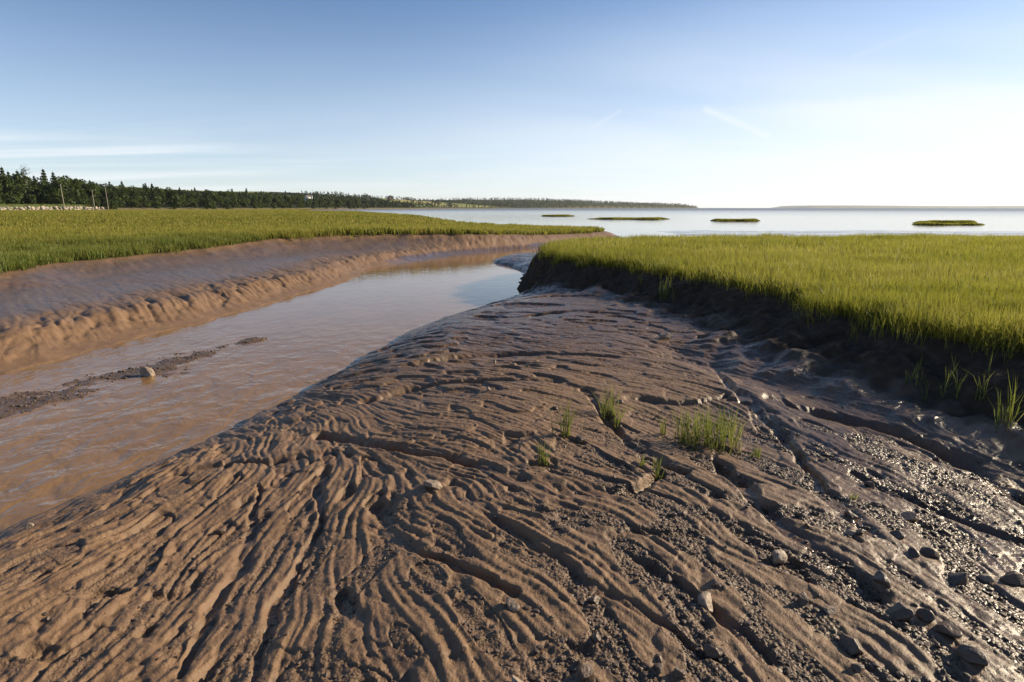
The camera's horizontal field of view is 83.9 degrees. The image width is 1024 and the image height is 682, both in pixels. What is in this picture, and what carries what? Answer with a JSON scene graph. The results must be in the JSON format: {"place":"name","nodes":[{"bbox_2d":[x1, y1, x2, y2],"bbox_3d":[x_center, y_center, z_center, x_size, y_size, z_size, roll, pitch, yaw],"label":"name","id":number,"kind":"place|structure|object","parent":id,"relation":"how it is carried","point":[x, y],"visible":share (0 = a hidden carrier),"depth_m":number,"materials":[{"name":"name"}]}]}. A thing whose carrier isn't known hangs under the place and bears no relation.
{"place":"outdoors","nodes":[
{"label":"outdoors","id":0,"kind":"place"},
{"bbox_2d":[0,204,90,209],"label":"embankment","id":1,"kind":"structure","parent":0,"point":[23,205],"depth_m":249.88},
{"bbox_2d":[1,204,88,205],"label":"bank grass","id":2,"kind":"structure","parent":1,"relation":"on","point":[46,204],"depth_m":257.81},
{"bbox_2d":[18,186,697,208],"bbox_3d":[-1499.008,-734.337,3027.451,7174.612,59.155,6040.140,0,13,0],"label":"hills","id":3,"kind":"structure","parent":0,"point":[587,205],"depth_m":1816.57,"materials":[{"name":"plant"}]},
{"bbox_2d":[3,191,22,203],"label":"bush","id":4,"kind":"object","parent":3,"relation":"on","point":[11,198],"visible":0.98,"depth_m":273.30,"materials":[{"name":"green plant"}]},
{"bbox_2d":[0,175,27,202],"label":"broadleaf tree","id":5,"kind":"object","parent":3,"relation":"on","point":[9,184],"visible":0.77,"depth_m":279.88,"materials":[{"name":"green plant"}]},
{"bbox_2d":[10,172,43,202],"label":"broadleaf tree","id":6,"kind":"object","parent":3,"relation":"on","point":[28,189],"visible":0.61,"depth_m":287.35,"materials":[{"name":"green plant"}]},
{"bbox_2d":[18,194,36,203],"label":"bush","id":7,"kind":"object","parent":3,"relation":"on","point":[31,198],"visible":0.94,"depth_m":282.88,"materials":[{"name":"green plant"}]},
{"bbox_2d":[28,177,49,203],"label":"broadleaf tree","id":8,"kind":"object","parent":3,"relation":"on","point":[42,186],"visible":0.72,"depth_m":293.13,"materials":[{"name":"green plant"}]},
{"bbox_2d":[36,192,52,203],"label":"bush","id":9,"kind":"object","parent":3,"relation":"on","point":[44,195],"visible":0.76,"depth_m":291.12,"materials":[{"name":"green plant"}]},
{"bbox_2d":[39,167,56,203],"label":"spruce tree","id":10,"kind":"object","parent":3,"relation":"on","point":[43,175],"visible":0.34,"depth_m":302.43,"materials":[{"name":"green plant"}]},
{"bbox_2d":[44,179,72,203],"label":"broadleaf tree","id":11,"kind":"object","parent":3,"relation":"on","point":[57,198],"visible":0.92,"depth_m":289.41,"materials":[{"name":"green plant"}]},
{"bbox_2d":[52,176,80,204],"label":"broadleaf tree","id":12,"kind":"object","parent":3,"relation":"on","point":[72,194],"visible":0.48,"depth_m":298.26,"materials":[{"name":"green plant"}]},
{"bbox_2d":[67,178,89,204],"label":"broadleaf tree","id":13,"kind":"object","parent":3,"relation":"on","point":[76,184],"visible":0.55,"depth_m":304.26,"materials":[{"name":"green plant"}]},
{"bbox_2d":[77,199,90,206],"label":"bush","id":14,"kind":"object","parent":3,"relation":"on","point":[82,201],"visible":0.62,"depth_m":298.12,"materials":[{"name":"green plant"}]},
{"bbox_2d":[80,184,100,204],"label":"broadleaf tree","id":15,"kind":"object","parent":3,"relation":"on","point":[90,189],"visible":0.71,"depth_m":310.97,"materials":[{"name":"green plant"}]},
{"bbox_2d":[81,181,99,197],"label":"broadleaf tree","id":16,"kind":"object","parent":3,"relation":"on","point":[92,183],"visible":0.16,"depth_m":318.28,"materials":[{"name":"green plant"}]},
{"bbox_2d":[89,200,100,206],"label":"bush","id":17,"kind":"object","parent":3,"relation":"on","point":[96,203],"visible":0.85,"depth_m":306.35,"materials":[{"name":"green plant"}]},
{"bbox_2d":[95,183,103,205],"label":"spruce tree","id":18,"kind":"object","parent":3,"relation":"on","point":[101,198],"visible":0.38,"depth_m":328.26,"materials":[{"name":"green plant"}]},
{"bbox_2d":[99,183,107,198],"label":"broadleaf tree","id":19,"kind":"object","parent":3,"relation":"on","point":[103,192],"visible":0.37,"depth_m":340.82,"materials":[{"name":"green plant"}]},
{"bbox_2d":[102,199,119,208],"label":"bush","id":20,"kind":"object","parent":3,"relation":"on","point":[111,204],"visible":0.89,"depth_m":313.12,"materials":[{"name":"green plant"}]},
{"bbox_2d":[102,187,121,205],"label":"broadleaf tree","id":21,"kind":"object","parent":3,"relation":"on","point":[116,197],"visible":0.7,"depth_m":320.97,"materials":[{"name":"green plant"}]},
{"bbox_2d":[113,186,129,201],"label":"broadleaf tree","id":22,"kind":"object","parent":3,"relation":"on","point":[122,194],"visible":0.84,"depth_m":330.32,"materials":[{"name":"green plant"}]},
{"bbox_2d":[127,199,140,207],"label":"bush","id":23,"kind":"object","parent":3,"relation":"on","point":[133,202],"visible":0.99,"depth_m":333.21,"materials":[{"name":"green plant"}]},
{"bbox_2d":[127,187,142,206],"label":"broadleaf tree","id":24,"kind":"object","parent":3,"relation":"on","point":[136,194],"visible":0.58,"depth_m":340.21,"materials":[{"name":"green plant"}]},
{"bbox_2d":[133,187,152,205],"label":"broadleaf tree","id":25,"kind":"object","parent":3,"relation":"on","point":[141,190],"visible":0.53,"depth_m":348.33,"materials":[{"name":"green plant"}]},
{"bbox_2d":[145,186,161,205],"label":"broadleaf tree","id":26,"kind":"object","parent":3,"relation":"on","point":[156,197],"visible":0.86,"depth_m":356.21,"materials":[{"name":"green plant"}]},
{"bbox_2d":[154,187,166,199],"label":"broadleaf tree","id":27,"kind":"object","parent":3,"relation":"on","point":[162,194],"visible":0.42,"depth_m":365.86,"materials":[{"name":"green plant"}]},
{"bbox_2d":[163,187,179,200],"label":"broadleaf tree","id":28,"kind":"object","parent":3,"relation":"on","point":[172,195],"visible":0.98,"depth_m":373.09,"materials":[{"name":"green plant"}]},
{"bbox_2d":[171,201,181,208],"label":"bush","id":29,"kind":"object","parent":3,"relation":"on","point":[177,205],"visible":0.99,"depth_m":365.91,"materials":[{"name":"green plant"}]},
{"bbox_2d":[178,190,188,206],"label":"broadleaf tree","id":30,"kind":"object","parent":3,"relation":"on","point":[182,195],"visible":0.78,"depth_m":386.98,"materials":[{"name":"green plant"}]},
{"bbox_2d":[186,192,197,206],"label":"broadleaf tree","id":31,"kind":"object","parent":3,"relation":"on","point":[190,195],"visible":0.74,"depth_m":397.58,"materials":[{"name":"green plant"}]},
{"bbox_2d":[189,191,201,204],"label":"broadleaf tree","id":32,"kind":"object","parent":3,"relation":"on","point":[197,196],"visible":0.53,"depth_m":411.64,"materials":[{"name":"green plant"}]},
{"bbox_2d":[198,189,215,205],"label":"broadleaf tree","id":33,"kind":"object","parent":3,"relation":"on","point":[206,199],"visible":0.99,"depth_m":407.27,"materials":[{"name":"green plant"}]},
{"bbox_2d":[208,191,223,207],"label":"broadleaf tree","id":34,"kind":"object","parent":3,"relation":"on","point":[214,197],"visible":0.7,"depth_m":418.48,"materials":[{"name":"green plant"}]},
{"bbox_2d":[218,191,233,206],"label":"broadleaf tree","id":35,"kind":"object","parent":3,"relation":"on","point":[225,197],"visible":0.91,"depth_m":432.26,"materials":[{"name":"green plant"}]},
{"bbox_2d":[222,189,237,203],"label":"broadleaf tree","id":36,"kind":"object","parent":3,"relation":"on","point":[231,196],"visible":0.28,"depth_m":442.78,"materials":[{"name":"green plant"}]},
{"bbox_2d":[229,200,240,207],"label":"bush","id":37,"kind":"object","parent":3,"relation":"on","point":[235,202],"visible":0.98,"depth_m":436.13,"materials":[{"name":"green plant"}]},
{"bbox_2d":[243,193,252,206],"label":"broadleaf tree","id":38,"kind":"object","parent":3,"relation":"on","point":[248,197],"visible":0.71,"depth_m":486.44,"materials":[{"name":"green plant"}]},
{"bbox_2d":[252,196,261,207],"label":"broadleaf tree","id":39,"kind":"object","parent":3,"relation":"on","point":[255,200],"visible":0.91,"depth_m":475.44,"materials":[{"name":"green plant"}]},
{"bbox_2d":[256,195,264,205],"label":"broadleaf tree","id":40,"kind":"object","parent":3,"relation":"on","point":[259,199],"visible":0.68,"depth_m":489.23,"materials":[{"name":"green plant"}]},
{"bbox_2d":[263,196,271,206],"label":"broadleaf tree","id":41,"kind":"object","parent":3,"relation":"on","point":[266,200],"visible":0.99,"depth_m":503.83,"materials":[{"name":"green plant"}]},
{"bbox_2d":[271,196,281,207],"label":"broadleaf tree","id":42,"kind":"object","parent":3,"relation":"on","point":[275,199],"visible":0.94,"depth_m":515.49,"materials":[{"name":"green plant"}]},
{"bbox_2d":[284,195,291,205],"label":"broadleaf tree","id":43,"kind":"object","parent":3,"relation":"on","point":[287,198],"visible":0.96,"depth_m":540.25,"materials":[{"name":"green plant"}]},
{"bbox_2d":[294,195,302,207],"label":"broadleaf tree","id":44,"kind":"object","parent":3,"relation":"on","point":[297,198],"visible":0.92,"depth_m":556.48,"materials":[{"name":"green plant"}]},
{"bbox_2d":[149,188,696,207],"bbox_3d":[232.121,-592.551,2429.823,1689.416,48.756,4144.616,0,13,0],"label":"woods","id":45,"kind":"object","parent":3,"relation":"on","point":[378,202],"visible":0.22,"depth_m":1448.97,"materials":[{"name":"green plant"}]},
{"bbox_2d":[0,209,1023,681],"bbox_3d":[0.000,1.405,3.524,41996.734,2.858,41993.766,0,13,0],"label":"tidal ground","id":46,"kind":"structure","parent":0,"point":[572,331],"depth_m":3.17,"materials":[{"name":"soil"}]},
{"bbox_2d":[0,230,266,273],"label":"lush cordgrass","id":47,"kind":"object","parent":46,"relation":"on","point":[23,255],"visible":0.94,"depth_m":16.55,"materials":[{"name":"plant"}]},
{"bbox_2d":[139,367,154,376],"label":"stone","id":48,"kind":"object","parent":46,"relation":"on","point":[146,371],"visible":0.84,"depth_m":6.92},
{"bbox_2d":[214,528,225,535],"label":"stone","id":49,"kind":"object","parent":46,"relation":"on","point":[221,531],"visible":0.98,"depth_m":2.93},
{"bbox_2d":[0,247,541,530],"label":"creek","id":50,"kind":"structure","parent":46,"relation":"in","point":[52,455],"depth_m":7.06,"materials":[{"name":"liquid"}]},
{"bbox_2d":[0,210,604,246],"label":"salt meadow grass","id":51,"kind":"structure","parent":46,"relation":"on","point":[275,224],"depth_m":42.94,"materials":[{"name":"plant"}]},
{"bbox_2d":[423,479,441,489],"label":"stone","id":52,"kind":"object","parent":46,"relation":"on","point":[434,484],"visible":0.9,"depth_m":3.12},
{"bbox_2d":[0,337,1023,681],"bbox_3d":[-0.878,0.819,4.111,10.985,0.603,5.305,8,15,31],"label":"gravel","id":53,"kind":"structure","parent":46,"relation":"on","point":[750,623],"depth_m":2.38,"materials":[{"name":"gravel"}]},
{"bbox_2d":[506,597,519,611],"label":"stone","id":54,"kind":"object","parent":46,"relation":"on","point":[512,604],"visible":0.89,"depth_m":2.12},
{"bbox_2d":[512,675,522,681],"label":"stone","id":55,"kind":"object","parent":46,"relation":"on","point":[515,679],"visible":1,"depth_m":1.76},
{"bbox_2d":[535,440,551,466],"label":"grass tuft","id":56,"kind":"object","parent":46,"relation":"on","point":[543,459],"visible":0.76,"depth_m":3.44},
{"bbox_2d":[548,398,587,437],"bbox_3d":[0.364,0.520,3.829,0.197,0.332,0.418,7,15,27],"label":"grass tuft","id":57,"kind":"object","parent":46,"relation":"on","point":[563,432],"visible":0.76,"depth_m":3.85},
{"bbox_2d":[576,435,585,442],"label":"stone","id":58,"kind":"object","parent":46,"relation":"on","point":[580,438],"visible":1,"depth_m":3.80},
{"bbox_2d":[579,664,593,680],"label":"stone","id":59,"kind":"object","parent":46,"relation":"on","point":[586,671],"visible":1,"depth_m":1.80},
{"bbox_2d":[586,596,599,603],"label":"stone","id":60,"kind":"object","parent":46,"relation":"on","point":[594,600],"visible":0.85,"depth_m":2.17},
{"bbox_2d":[591,631,600,642],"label":"stone","id":61,"kind":"object","parent":46,"relation":"on","point":[596,637],"visible":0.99,"depth_m":1.97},
{"bbox_2d":[594,383,622,420],"bbox_3d":[0.756,0.453,4.379,0.325,0.356,0.248,0,13,0],"label":"grass tuft","id":62,"kind":"object","parent":46,"relation":"on","point":[611,405],"visible":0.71,"depth_m":4.37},
{"bbox_2d":[611,402,635,430],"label":"grass tuft","id":63,"kind":"object","parent":46,"relation":"on","point":[619,421],"visible":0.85,"depth_m":4.17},
{"bbox_2d":[653,663,663,673],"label":"stone","id":64,"kind":"object","parent":46,"relation":"on","point":[658,668],"visible":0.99,"depth_m":1.82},
{"bbox_2d":[653,451,665,480],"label":"grass tuft","id":65,"kind":"object","parent":46,"relation":"on","point":[657,470],"visible":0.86,"depth_m":3.27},
{"bbox_2d":[652,257,670,276],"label":"grass tuft","id":66,"kind":"object","parent":46,"relation":"on","point":[658,269],"visible":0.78,"depth_m":10.11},
{"bbox_2d":[659,419,668,435],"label":"grass tuft","id":67,"kind":"object","parent":46,"relation":"on","point":[662,429],"visible":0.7,"depth_m":4.00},
{"bbox_2d":[659,333,670,338],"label":"stone","id":68,"kind":"object","parent":46,"relation":"on","point":[664,336],"visible":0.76,"depth_m":6.83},
{"bbox_2d":[658,274,676,301],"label":"grass tuft","id":69,"kind":"object","parent":46,"relation":"on","point":[663,292],"visible":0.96,"depth_m":9.28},
{"bbox_2d":[673,666,686,677],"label":"stone","id":70,"kind":"object","parent":46,"relation":"on","point":[678,672],"visible":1,"depth_m":1.80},
{"bbox_2d":[664,402,709,449],"bbox_3d":[1.163,0.570,3.830,0.350,0.342,0.376,8,15,31],"label":"grass tuft","id":71,"kind":"object","parent":46,"relation":"on","point":[687,440],"visible":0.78,"depth_m":3.82,"materials":[{"name":"plant"}]},
{"bbox_2d":[697,591,712,614],"bbox_3d":[0.741,1.012,2.174,0.068,0.102,0.102,0,13,0],"label":"stone","id":72,"kind":"object","parent":46,"relation":"on","point":[704,599],"visible":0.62,"depth_m":2.14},
{"bbox_2d":[703,644,723,658],"bbox_3d":[0.676,1.042,1.911,0.067,0.051,0.050,0,13,0],"label":"stone","id":73,"kind":"object","parent":46,"relation":"on","point":[713,652],"visible":0.98,"depth_m":1.89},
{"bbox_2d":[680,402,750,452],"bbox_3d":[1.375,0.580,3.800,0.512,0.340,0.515,-10,16,-36],"label":"grass tuft","id":74,"kind":"object","parent":46,"relation":"on","point":[723,434],"visible":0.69,"depth_m":3.78,"materials":[{"name":"plant"}]},
{"bbox_2d":[710,578,721,587],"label":"stone","id":75,"kind":"object","parent":46,"relation":"on","point":[715,583],"visible":1,"depth_m":2.25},
{"bbox_2d":[750,446,761,458],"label":"grass tuft","id":76,"kind":"object","parent":46,"relation":"on","point":[757,454],"visible":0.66,"depth_m":3.59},
{"bbox_2d":[532,231,1023,362],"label":"cordgrass","id":77,"kind":"object","parent":46,"relation":"on","point":[967,288],"visible":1,"depth_m":8.89,"materials":[{"name":"plant"}]},
{"bbox_2d":[771,549,787,563],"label":"stone","id":78,"kind":"object","parent":46,"relation":"on","point":[779,555],"visible":1,"depth_m":2.41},
{"bbox_2d":[797,592,808,605],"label":"stone","id":79,"kind":"object","parent":46,"relation":"on","point":[802,599],"visible":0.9,"depth_m":2.14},
{"bbox_2d":[823,605,837,614],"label":"stone","id":80,"kind":"object","parent":46,"relation":"on","point":[830,610],"visible":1,"depth_m":2.09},
{"bbox_2d":[845,529,855,535],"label":"stone","id":81,"kind":"object","parent":46,"relation":"on","point":[849,532],"visible":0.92,"depth_m":2.61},
{"bbox_2d":[844,510,858,519],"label":"stone","id":82,"kind":"object","parent":46,"relation":"on","point":[850,514],"visible":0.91,"depth_m":2.78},
{"bbox_2d":[840,634,863,654],"bbox_3d":[1.165,1.033,1.939,0.067,0.054,0.094,0,13,0],"label":"stone","id":83,"kind":"object","parent":46,"relation":"on","point":[853,646],"visible":0.99,"depth_m":1.93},
{"bbox_2d":[851,663,864,672],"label":"stone","id":84,"kind":"object","parent":46,"relation":"on","point":[858,668],"visible":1,"depth_m":1.83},
{"bbox_2d":[856,602,866,610],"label":"stone","id":85,"kind":"object","parent":46,"relation":"on","point":[860,606],"visible":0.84,"depth_m":2.12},
{"bbox_2d":[864,481,874,487],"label":"stone","id":86,"kind":"object","parent":46,"relation":"on","point":[869,484],"visible":0.88,"depth_m":3.16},
{"bbox_2d":[869,501,881,507],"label":"stone","id":87,"kind":"object","parent":46,"relation":"on","point":[877,504],"visible":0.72,"depth_m":2.93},
{"bbox_2d":[873,570,890,587],"bbox_3d":[1.469,0.950,2.257,0.059,0.052,0.087,0,13,0],"label":"stone","id":88,"kind":"object","parent":46,"relation":"on","point":[880,577],"visible":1,"depth_m":2.24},
{"bbox_2d":[879,588,889,593],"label":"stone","id":89,"kind":"object","parent":46,"relation":"on","point":[885,590],"visible":1,"depth_m":2.21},
{"bbox_2d":[871,298,903,322],"bbox_3d":[3.868,-0.323,5.895,0.332,0.311,0.455,4,14,16],"label":"grass tuft","id":90,"kind":"object","parent":46,"relation":"on","point":[888,308],"visible":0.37,"depth_m":5.81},
{"bbox_2d":[890,530,904,538],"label":"stone","id":91,"kind":"object","parent":46,"relation":"on","point":[897,534],"visible":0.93,"depth_m":2.61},
{"bbox_2d":[886,602,913,620],"bbox_3d":[1.405,0.996,2.085,0.088,0.065,0.074,0,13,0],"label":"stone","id":92,"kind":"object","parent":46,"relation":"on","point":[899,611],"visible":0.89,"depth_m":2.06,"materials":[{"name":"stone"}]},
{"bbox_2d":[900,511,918,521],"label":"stone","id":93,"kind":"object","parent":46,"relation":"on","point":[909,516],"visible":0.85,"depth_m":2.81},
{"bbox_2d":[908,547,920,556],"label":"stone","id":94,"kind":"object","parent":46,"relation":"on","point":[913,552],"visible":1,"depth_m":2.47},
{"bbox_2d":[905,354,929,386],"bbox_3d":[3.408,0.262,4.771,0.366,0.296,0.170,-7,15,-26],"label":"grass tuft","id":95,"kind":"object","parent":46,"relation":"on","point":[917,376],"visible":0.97,"depth_m":4.78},
{"bbox_2d":[916,608,935,621],"bbox_3d":[1.499,1.000,2.065,0.040,0.054,0.059,-8,16,-32],"label":"stone","id":96,"kind":"object","parent":46,"relation":"on","point":[926,615],"visible":0.92,"depth_m":2.06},
{"bbox_2d":[920,547,939,557],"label":"stone","id":97,"kind":"object","parent":46,"relation":"on","point":[930,552],"visible":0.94,"depth_m":2.48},
{"bbox_2d":[940,529,951,536],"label":"stone","id":98,"kind":"object","parent":46,"relation":"on","point":[946,532],"visible":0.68,"depth_m":2.69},
{"bbox_2d":[933,621,962,638],"bbox_3d":[1.527,1.017,1.996,0.053,0.055,0.092,-5,14,-22],"label":"stone","id":99,"kind":"object","parent":46,"relation":"on","point":[948,628],"visible":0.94,"depth_m":1.98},
{"bbox_2d":[915,351,992,402],"bbox_3d":[3.512,0.280,4.587,0.328,0.524,0.456,-8,15,-31],"label":"grass tuft","id":100,"kind":"object","parent":46,"relation":"on","point":[958,385],"visible":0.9,"depth_m":4.53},
{"bbox_2d":[948,572,967,585],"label":"stone","id":101,"kind":"object","parent":46,"relation":"on","point":[960,578],"visible":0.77,"depth_m":2.31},
{"bbox_2d":[956,644,987,666],"bbox_3d":[1.518,1.037,1.876,0.070,0.063,0.095,-8,16,-32],"label":"stone","id":102,"kind":"object","parent":46,"relation":"on","point":[970,654],"visible":0.94,"depth_m":1.86,"materials":[{"name":"stone"}]},
{"bbox_2d":[978,573,994,581],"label":"stone","id":103,"kind":"object","parent":46,"relation":"on","point":[985,577],"visible":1,"depth_m":2.35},
{"bbox_2d":[970,372,1007,400],"bbox_3d":[3.569,0.352,4.303,0.295,0.300,0.290,3,14,14],"label":"grass tuft","id":104,"kind":"object","parent":46,"relation":"on","point":[980,388],"visible":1,"depth_m":4.33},
{"bbox_2d":[987,374,1023,431],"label":"grass tuft","id":105,"kind":"object","parent":46,"relation":"on","point":[1010,409],"visible":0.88,"depth_m":3.90,"materials":[{"name":"plant"}]},
{"bbox_2d":[1000,571,1023,586],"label":"stone","id":106,"kind":"object","parent":46,"relation":"on","point":[1013,577],"visible":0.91,"depth_m":2.33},
{"bbox_2d":[0,0,1023,207],"label":"sky","id":107,"kind":"structure","parent":0,"point":[701,103],"materials":[{"name":"blue"}]},
{"bbox_2d":[342,208,1023,237],"bbox_3d":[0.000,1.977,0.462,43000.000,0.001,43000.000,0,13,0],"label":"bay","id":108,"kind":"object","parent":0,"point":[841,219],"depth_m":111.74,"materials":[{"name":"liquid"}]},
{"bbox_2d":[542,214,573,215],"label":"grass islet","id":109,"kind":"object","parent":108,"relation":"in","point":[559,215],"depth_m":140.84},
{"bbox_2d":[589,217,668,219],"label":"grass islet","id":110,"kind":"object","parent":108,"relation":"in","point":[649,218],"depth_m":103.21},
{"bbox_2d":[710,218,759,220],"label":"grass islet","id":111,"kind":"object","parent":108,"relation":"on","point":[742,219],"depth_m":89.72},
{"bbox_2d":[913,220,976,222],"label":"grass islet","id":112,"kind":"object","parent":108,"relation":"in","point":[955,221],"depth_m":78.64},
{"bbox_2d":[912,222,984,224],"bbox_3d":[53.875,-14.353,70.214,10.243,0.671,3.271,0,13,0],"label":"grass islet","id":113,"kind":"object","parent":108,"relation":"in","point":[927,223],"depth_m":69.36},
{"bbox_2d":[772,205,1023,207],"bbox_3d":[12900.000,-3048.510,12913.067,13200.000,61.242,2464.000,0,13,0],"label":"coast","id":114,"kind":"structure","parent":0,"point":[842,206],"depth_m":11985.81,"materials":[{"name":"grey soil"}]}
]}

